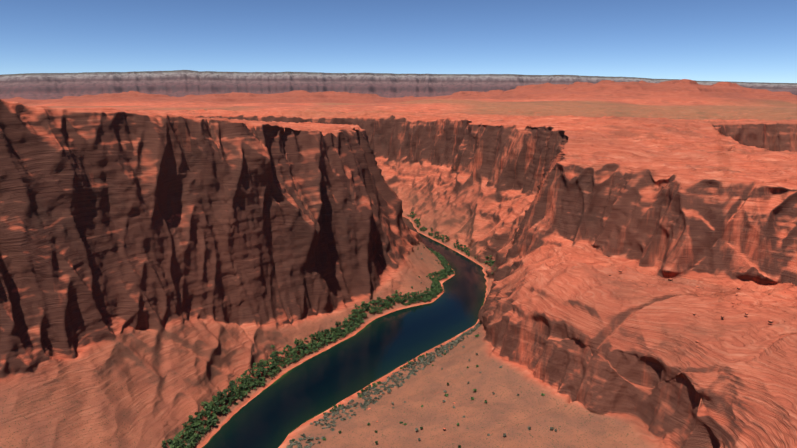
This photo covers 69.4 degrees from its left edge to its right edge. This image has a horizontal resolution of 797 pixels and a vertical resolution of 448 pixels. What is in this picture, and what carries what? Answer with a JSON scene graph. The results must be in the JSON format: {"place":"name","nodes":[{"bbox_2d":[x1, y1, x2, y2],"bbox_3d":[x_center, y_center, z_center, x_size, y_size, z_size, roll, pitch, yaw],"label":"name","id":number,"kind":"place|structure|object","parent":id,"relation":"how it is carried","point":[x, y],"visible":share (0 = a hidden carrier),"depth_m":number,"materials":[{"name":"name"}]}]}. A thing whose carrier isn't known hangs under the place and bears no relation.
{"place":"outdoors","nodes":[
{"label":"outdoors","id":0,"kind":"place"},
{"bbox_2d":[202,216,486,447],"bbox_3d":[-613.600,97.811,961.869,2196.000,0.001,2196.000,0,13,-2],"label":"river water","id":1,"kind":"structure","parent":0,"point":[277,411],"depth_m":680.00,"materials":[{"name":"blue liquid"}]},
{"bbox_2d":[0,70,796,447],"bbox_3d":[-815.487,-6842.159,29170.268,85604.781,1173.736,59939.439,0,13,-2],"label":"canyon terrain","id":2,"kind":"structure","parent":0,"point":[178,248],"depth_m":618.71,"materials":[{"name":"stone"}]},
{"bbox_2d":[161,211,544,447],"bbox_3d":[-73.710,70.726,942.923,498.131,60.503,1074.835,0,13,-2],"label":"riverbank trees","id":3,"kind":"object","parent":2,"relation":"on","point":[188,432],"visible":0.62,"depth_m":667.70,"materials":[{"name":"green plant"}]},
{"bbox_2d":[187,245,556,447],"bbox_3d":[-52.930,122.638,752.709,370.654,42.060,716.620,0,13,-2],"label":"shrubs","id":4,"kind":"object","parent":2,"relation":"on","point":[425,362],"visible":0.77,"depth_m":594.45,"materials":[{"name":"green plant"}]},
{"bbox_2d":[367,253,772,430],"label":"talus boulders","id":5,"kind":"object","parent":2,"relation":"on","point":[671,279],"visible":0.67,"depth_m":535.07,"materials":[{"name":"brown stone"}]},
{"bbox_2d":[0,0,796,82],"label":"sky","id":6,"kind":"structure","parent":0,"point":[697,40],"materials":[{"name":"blue"}]}
]}

